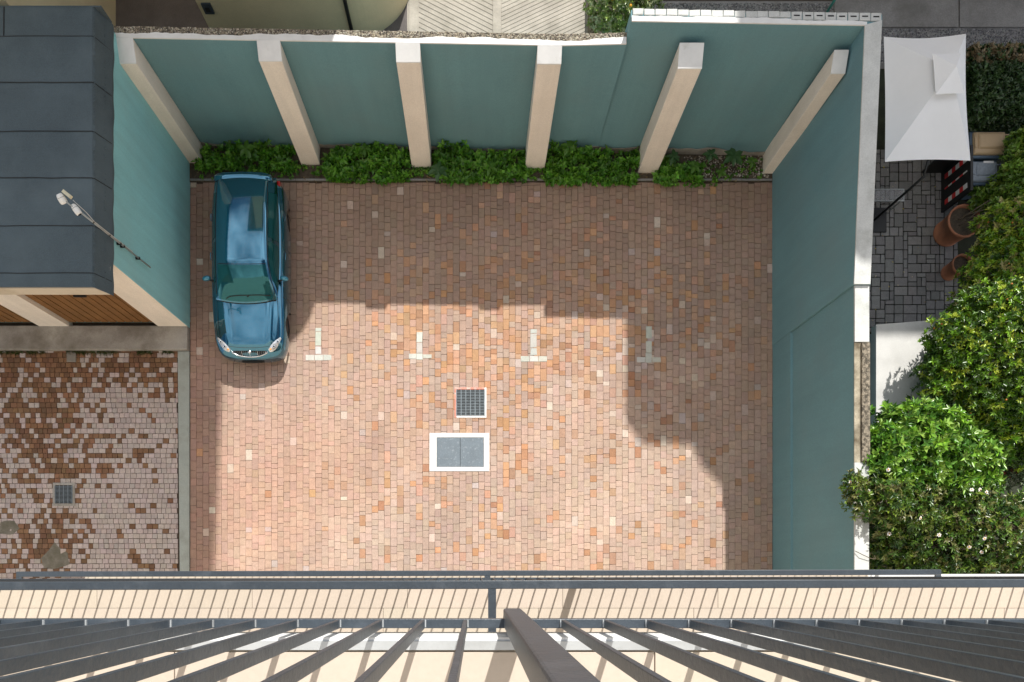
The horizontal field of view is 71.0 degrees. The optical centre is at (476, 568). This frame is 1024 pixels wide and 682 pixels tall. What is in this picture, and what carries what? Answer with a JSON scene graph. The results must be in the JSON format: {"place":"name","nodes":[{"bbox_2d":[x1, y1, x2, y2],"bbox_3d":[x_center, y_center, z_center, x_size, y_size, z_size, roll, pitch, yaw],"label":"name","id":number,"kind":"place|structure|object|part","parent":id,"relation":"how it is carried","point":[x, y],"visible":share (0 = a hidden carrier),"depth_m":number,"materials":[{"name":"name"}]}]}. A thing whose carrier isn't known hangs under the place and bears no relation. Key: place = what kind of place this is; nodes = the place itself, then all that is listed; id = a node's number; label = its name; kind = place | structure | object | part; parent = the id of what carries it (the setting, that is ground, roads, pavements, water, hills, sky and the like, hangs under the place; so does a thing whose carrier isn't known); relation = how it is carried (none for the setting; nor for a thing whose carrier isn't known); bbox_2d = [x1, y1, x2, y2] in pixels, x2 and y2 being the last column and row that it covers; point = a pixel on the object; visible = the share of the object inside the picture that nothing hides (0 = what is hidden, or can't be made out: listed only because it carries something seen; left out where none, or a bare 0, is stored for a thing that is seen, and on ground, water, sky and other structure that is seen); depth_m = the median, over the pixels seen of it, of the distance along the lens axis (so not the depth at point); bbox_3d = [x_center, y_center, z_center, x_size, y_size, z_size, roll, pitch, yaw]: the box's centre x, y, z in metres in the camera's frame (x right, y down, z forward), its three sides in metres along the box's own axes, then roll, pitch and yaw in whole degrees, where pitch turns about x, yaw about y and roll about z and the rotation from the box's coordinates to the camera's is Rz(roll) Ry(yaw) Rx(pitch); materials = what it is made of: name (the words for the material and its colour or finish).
{"place":"outdoors","nodes":[
{"label":"outdoors","id":0,"kind":"place"},
{"bbox_2d":[0,322,178,578],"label":"side pavement","id":1,"kind":"structure","parent":0,"point":[99,429],"depth_m":18.00,"materials":[{"name":"stone"}]},
{"bbox_2d":[53,483,75,505],"bbox_3d":[-10.364,-1.864,18.020,0.557,0.080,0.586,0,90,0],"label":"drain grate","id":2,"kind":"object","parent":1,"relation":"on","point":[64,494],"visible":1,"depth_m":17.99,"materials":[{"name":"metal"}]},
{"bbox_2d":[67,352,75,361],"bbox_3d":[-10.171,-5.307,18.010,0.229,0.080,0.243,0,90,0],"label":"drain cover","id":3,"kind":"object","parent":1,"relation":"on","point":[71,356],"visible":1,"depth_m":17.97,"materials":[{"name":"metal"}]},
{"bbox_2d":[0,326,189,350],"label":"concrete ledge","id":4,"kind":"object","parent":1,"relation":"on","point":[94,338],"visible":1,"depth_m":17.86,"materials":[{"name":"grey concrete"}]},
{"bbox_2d":[0,6,189,327],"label":"garage","id":5,"kind":"structure","parent":0,"point":[81,124],"depth_m":13.69,"materials":[{"name":"teal paint"}]},
{"bbox_2d":[0,305,30,321],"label":"door","id":6,"kind":"structure","parent":5,"relation":"in","point":[6,315],"depth_m":17.44,"materials":[{"name":"brown wood"}]},
{"bbox_2d":[25,293,151,321],"bbox_3d":[-9.047,-6.138,16.605,2.204,2.590,0.095,0,90,0],"label":"door","id":7,"kind":"structure","parent":5,"relation":"in","point":[72,308],"depth_m":16.90,"materials":[{"name":"brown wood"}]},
{"bbox_2d":[56,189,150,267],"bbox_3d":[-7.216,-6.508,14.134,0.416,3.073,0.251,33,90,0],"label":"camera mast","id":8,"kind":"object","parent":5,"relation":"attached to","point":[61,198],"visible":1,"depth_m":12.88,"materials":[{"name":"metal"}]},
{"bbox_2d":[116,0,406,30],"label":"lane","id":9,"kind":"structure","parent":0,"point":[165,13],"depth_m":18.05,"materials":[{"name":"concrete"}]},
{"bbox_2d":[189,182,772,570],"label":"yard pavement","id":10,"kind":"structure","parent":0,"point":[607,451],"depth_m":18.00,"materials":[{"name":"orange brick"}]},
{"bbox_2d":[178,351,189,570],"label":"kerb","id":11,"kind":"structure","parent":10,"relation":"on","point":[184,436],"depth_m":17.96,"materials":[{"name":"concrete"}]},
{"bbox_2d":[202,172,290,362],"bbox_3d":[-5.500,-7.210,17.336,2.055,1.327,4.320,0,90,0],"label":"car","id":12,"kind":"object","parent":10,"relation":"on","point":[251,269],"visible":1,"depth_m":16.95,"materials":[{"name":"blue paint"}]},
{"bbox_3d":[-6.207,-7.121,16.948,0.165,0.354,1.078,0,90,0],"label":"side window","id":13,"kind":"part","parent":12,"relation":"part of","materials":[{"name":"glass"}]},
{"bbox_3d":[-6.203,-8.327,16.925,0.172,0.315,1.134,0,90,0],"label":"side window","id":14,"kind":"part","parent":12,"relation":"part of","materials":[{"name":"glass"}]},
{"bbox_3d":[-4.793,-7.121,16.948,0.165,0.354,1.078,0,90,0],"label":"side window","id":15,"kind":"part","parent":12,"relation":"part of","materials":[{"name":"green glass"}]},
{"bbox_3d":[-4.797,-8.327,16.925,0.172,0.315,1.134,0,90,0],"label":"side window","id":16,"kind":"part","parent":12,"relation":"part of","materials":[{"name":"green glass"}]},
{"bbox_2d":[306,328,330,360],"bbox_3d":[-3.971,-5.633,18.021,0.650,0.059,0.818,0,90,0],"label":"bay marker","id":17,"kind":"object","parent":10,"relation":"on","point":[318,349],"visible":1,"depth_m":17.99,"materials":[{"name":"white stone"}]},
{"bbox_2d":[409,332,431,359],"bbox_3d":[-1.417,-5.591,18.021,0.574,0.059,0.692,0,90,0],"label":"bay marker","id":18,"kind":"object","parent":10,"relation":"on","point":[419,349],"visible":1,"depth_m":17.99,"materials":[{"name":"white stone"}]},
{"bbox_2d":[429,433,488,470],"bbox_3d":[-0.436,-2.921,18.022,1.500,0.076,0.957,0,90,0],"label":"access hatch","id":19,"kind":"object","parent":10,"relation":"on","point":[460,452],"visible":1,"depth_m":17.99,"materials":[{"name":"white paint"}]},
{"bbox_2d":[455,388,485,417],"bbox_3d":[-0.157,-4.164,18.020,0.800,0.080,0.757,0,90,0],"label":"drain grate","id":20,"kind":"object","parent":10,"relation":"on","point":[470,402],"visible":1,"depth_m":17.99,"materials":[{"name":"grey metal"}]},
{"bbox_2d":[190,178,772,180],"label":"bed kerb","id":21,"kind":"structure","parent":10,"relation":"on","point":[528,179],"depth_m":17.98,"materials":[{"name":"grey concrete"}]},
{"bbox_2d":[521,329,546,361],"bbox_3d":[1.434,-5.600,18.021,0.662,0.059,0.816,0,90,0],"label":"bay marker","id":22,"kind":"object","parent":10,"relation":"on","point":[533,340],"visible":1,"depth_m":17.99,"materials":[{"name":"white stone"}]},
{"bbox_2d":[637,326,660,362],"bbox_3d":[4.318,-5.626,18.021,0.607,0.059,0.915,0,90,0],"label":"bay marker","id":23,"kind":"object","parent":10,"relation":"on","point":[649,358],"visible":1,"depth_m":17.99,"materials":[{"name":"white stone"}]},
{"bbox_2d":[190,138,771,187],"bbox_3d":[0.117,-10.112,17.699,14.845,0.703,1.277,0,90,0],"label":"planting bed","id":24,"kind":"object","parent":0,"point":[390,163],"visible":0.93,"depth_m":17.84,"materials":[{"name":"green plant"}]},
{"bbox_2d":[236,140,256,160],"bbox_3d":[-5.693,-10.336,17.784,0.475,0.431,0.461,22,90,0],"label":"weed plant","id":25,"kind":"object","parent":24,"relation":"on","point":[246,147],"visible":0.98,"depth_m":17.60,"materials":[{"name":"green plant"}]},
{"bbox_2d":[427,161,447,181],"bbox_3d":[-0.967,-9.750,17.759,0.541,0.482,0.432,-30,90,0],"label":"weed plant","id":26,"kind":"object","parent":24,"relation":"on","point":[437,170],"visible":1,"depth_m":17.55,"materials":[{"name":"green plant"}]},
{"bbox_2d":[482,161,497,176],"bbox_3d":[0.356,-9.928,17.839,0.358,0.323,0.379,-25,90,0],"label":"weed plant","id":27,"kind":"object","parent":24,"relation":"on","point":[491,167],"visible":1,"depth_m":17.70,"materials":[{"name":"green plant"}]},
{"bbox_2d":[560,140,575,155],"bbox_3d":[2.261,-10.346,17.738,0.405,0.523,0.377,-22,90,0],"label":"weed plant","id":28,"kind":"object","parent":24,"relation":"on","point":[569,144],"visible":0.97,"depth_m":17.51,"materials":[{"name":"green plant"}]},
{"bbox_2d":[666,149,679,165],"bbox_3d":[4.839,-10.131,17.789,0.343,0.422,0.364,-28,90,0],"label":"weed plant","id":29,"kind":"object","parent":24,"relation":"on","point":[673,157],"visible":0.98,"depth_m":17.61,"materials":[{"name":"green plant"}]},
{"bbox_2d":[687,161,700,173],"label":"weed plant","id":30,"kind":"object","parent":24,"relation":"on","point":[695,166],"visible":1,"depth_m":17.70,"materials":[{"name":"green plant"}]},
{"bbox_2d":[702,149,717,162],"bbox_3d":[5.731,-10.168,17.791,0.373,0.419,0.336,-19,90,0],"label":"weed plant","id":31,"kind":"object","parent":24,"relation":"on","point":[710,154],"visible":1,"depth_m":17.61,"materials":[{"name":"green plant"}]},
{"bbox_2d":[716,167,726,178],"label":"weed plant","id":32,"kind":"object","parent":24,"relation":"on","point":[721,172],"visible":1,"depth_m":17.80,"materials":[{"name":"green plant"}]},
{"bbox_2d":[723,148,742,166],"bbox_3d":[6.271,-10.082,17.732,0.505,0.536,0.527,0,90,0],"label":"weed plant","id":33,"kind":"object","parent":24,"relation":"on","point":[733,155],"visible":1,"depth_m":17.50,"materials":[{"name":"green plant"}]},
{"bbox_2d":[744,157,757,168],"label":"weed plant","id":34,"kind":"object","parent":24,"relation":"on","point":[750,161],"visible":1,"depth_m":17.71,"materials":[{"name":"green plant"}]},
{"bbox_2d":[407,0,587,33],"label":"ramp","id":35,"kind":"structure","parent":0,"point":[532,16],"depth_m":18.04,"materials":[{"name":"concrete"}]},
{"bbox_2d":[179,0,831,570],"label":"ground","id":36,"kind":"structure","parent":0,"point":[683,0],"depth_m":18.16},
{"bbox_2d":[0,0,115,25],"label":"neighbour house","id":37,"kind":"structure","parent":36,"relation":"on","point":[109,7],"depth_m":16.08,"materials":[{"name":"paint"}]},
{"bbox_2d":[195,0,407,30],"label":"neighbour house","id":38,"kind":"structure","parent":36,"relation":"on","point":[370,15],"depth_m":17.31,"materials":[{"name":"concrete"}]},
{"bbox_2d":[114,8,881,173],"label":"boundary wall","id":39,"kind":"structure","parent":36,"relation":"on","point":[656,85],"depth_m":15.47,"materials":[{"name":"teal paint"}]},
{"bbox_2d":[0,574,1023,681],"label":"apartment building","id":40,"kind":"structure","parent":36,"relation":"on","point":[427,655],"depth_m":5.54,"materials":[{"name":"beige paint"}]},
{"bbox_2d":[16,569,940,578],"bbox_3d":[0.023,0.511,8.535,10.201,1.270,0.978,0,90,0],"label":"balcony railing","id":41,"kind":"object","parent":40,"relation":"attached to","point":[485,573],"visible":0.98,"depth_m":7.90,"materials":[{"name":"grey metal"}]},
{"bbox_2d":[0,608,1023,681],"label":"balcony railing","id":42,"kind":"object","parent":40,"relation":"attached to","point":[974,649],"visible":1,"depth_m":1.33,"materials":[{"name":"grey metal"}]},
{"bbox_2d":[0,576,1023,631],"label":"balcony railing","id":43,"kind":"object","parent":40,"relation":"attached to","point":[491,585],"visible":1,"depth_m":4.40,"materials":[{"name":"grey metal"}]},
{"bbox_2d":[588,0,597,32],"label":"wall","id":44,"kind":"structure","parent":36,"relation":"on","point":[590,31],"depth_m":17.78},
{"bbox_2d":[582,0,666,32],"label":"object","id":45,"kind":"object","parent":36,"relation":"on","point":[605,19],"visible":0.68,"depth_m":16.96,"materials":[{"name":"green plant"}]},
{"bbox_2d":[772,20,881,569],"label":"boundary wall","id":46,"kind":"structure","parent":36,"relation":"on","point":[823,183],"depth_m":15.34,"materials":[{"name":"teal paint"}]},
{"bbox_2d":[648,1,1023,68],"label":"gravel strip","id":47,"kind":"object","parent":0,"point":[995,35],"visible":0.22,"depth_m":18.07,"materials":[{"name":"gravel"}]},
{"bbox_2d":[826,0,835,11],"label":"marker post","id":48,"kind":"object","parent":47,"relation":"on","point":[831,5],"visible":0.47,"depth_m":17.68,"materials":[{"name":"teal paint"}]},
{"bbox_2d":[832,0,1023,27],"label":"concrete path","id":49,"kind":"structure","parent":0,"point":[944,13],"depth_m":18.02,"materials":[{"name":"grey concrete"}]},
{"bbox_2d":[869,69,1023,573],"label":"garden ground","id":50,"kind":"structure","parent":0,"point":[911,258],"depth_m":18.03,"materials":[{"name":"stone"}]},
{"bbox_2d":[874,189,903,211],"bbox_3d":[10.010,-9.118,17.797,0.853,0.605,0.304,0,90,0],"label":"glass table","id":51,"kind":"object","parent":50,"relation":"on","point":[886,195],"visible":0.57,"depth_m":17.50,"materials":[{"name":"white"}]},
{"bbox_2d":[869,321,938,424],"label":"shed","id":52,"kind":"structure","parent":50,"relation":"on","point":[897,352],"depth_m":16.00,"materials":[{"name":"white paint"}]},
{"bbox_2d":[873,34,970,232],"bbox_3d":[9.992,-10.159,16.590,1.941,3.020,3.417,0,90,0],"label":"parasol","id":53,"kind":"object","parent":50,"relation":"on","point":[925,102],"visible":0.99,"depth_m":15.72,"materials":[{"name":"white fabric"}]},
{"bbox_2d":[837,464,1023,573],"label":"shrub","id":54,"kind":"object","parent":50,"relation":"on","point":[907,522],"visible":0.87,"depth_m":14.54,"materials":[{"name":"green plant"}]},
{"bbox_2d":[862,392,1022,504],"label":"shrub","id":55,"kind":"object","parent":50,"relation":"on","point":[929,440],"visible":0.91,"depth_m":14.34,"materials":[{"name":"green plant"}]},
{"bbox_2d":[921,145,972,212],"bbox_3d":[11.470,-9.485,17.525,0.540,1.150,1.070,0,90,0],"label":"striped board","id":56,"kind":"object","parent":50,"relation":"on","point":[956,181],"visible":0.92,"depth_m":17.53,"materials":[{"name":"black plastic"}]},
{"bbox_2d":[941,254,972,280],"bbox_3d":[11.857,-7.429,17.755,0.500,0.550,0.500,0,90,0],"label":"plant pot","id":57,"kind":"object","parent":50,"relation":"on","point":[948,271],"visible":0.73,"depth_m":17.57,"materials":[{"name":"ceramic"}]},
{"bbox_2d":[933,200,989,246],"bbox_3d":[12.115,-8.595,17.306,1.525,1.448,0.799,-30,90,0],"label":"plant pot","id":58,"kind":"object","parent":50,"relation":"on","point":[951,228],"visible":0.89,"depth_m":17.42,"materials":[{"name":"ceramic"}]},
{"bbox_2d":[906,274,1023,476],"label":"tree","id":59,"kind":"object","parent":50,"relation":"on","point":[965,378],"visible":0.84,"depth_m":14.80,"materials":[{"name":"green plant"}]},
{"bbox_2d":[961,161,1000,201],"bbox_3d":[12.108,-9.440,17.535,0.776,1.030,0.570,0,90,0],"label":"wheelie bin","id":60,"kind":"object","parent":50,"relation":"on","point":[983,171],"visible":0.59,"depth_m":17.05,"materials":[{"name":"grey plastic"}]},
{"bbox_2d":[945,186,1023,323],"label":"shrub","id":61,"kind":"object","parent":50,"relation":"on","point":[1002,250],"visible":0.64,"depth_m":15.61,"materials":[{"name":"green plant"}]},
{"bbox_2d":[968,132,1008,160],"bbox_3d":[12.180,-10.075,17.500,0.916,1.100,0.630,0,90,0],"label":"wheelie bin","id":62,"kind":"object","parent":50,"relation":"on","point":[987,146],"visible":0.61,"depth_m":16.98,"materials":[{"name":"beige plastic"}]},
{"bbox_2d":[966,40,1023,147],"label":"hedge","id":63,"kind":"object","parent":50,"relation":"on","point":[994,87],"visible":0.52,"depth_m":16.51,"materials":[{"name":"green plant"}]},
{"bbox_2d":[966,125,1023,219],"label":"shrub","id":64,"kind":"object","parent":50,"relation":"on","point":[1011,174],"visible":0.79,"depth_m":16.57,"materials":[{"name":"green plant"}]},
{"bbox_2d":[985,464,1020,490],"bbox_3d":[11.763,-2.351,16.982,0.938,2.447,1.300,43,90,0],"label":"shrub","id":65,"kind":"object","parent":50,"relation":"on","point":[1005,473],"visible":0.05,"depth_m":15.90,"materials":[{"name":"green plant"}]},
{"bbox_2d":[996,443,1023,491],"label":"shrub","id":66,"kind":"object","parent":50,"relation":"on","point":[1014,479],"visible":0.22,"depth_m":15.87,"materials":[{"name":"green plant"}]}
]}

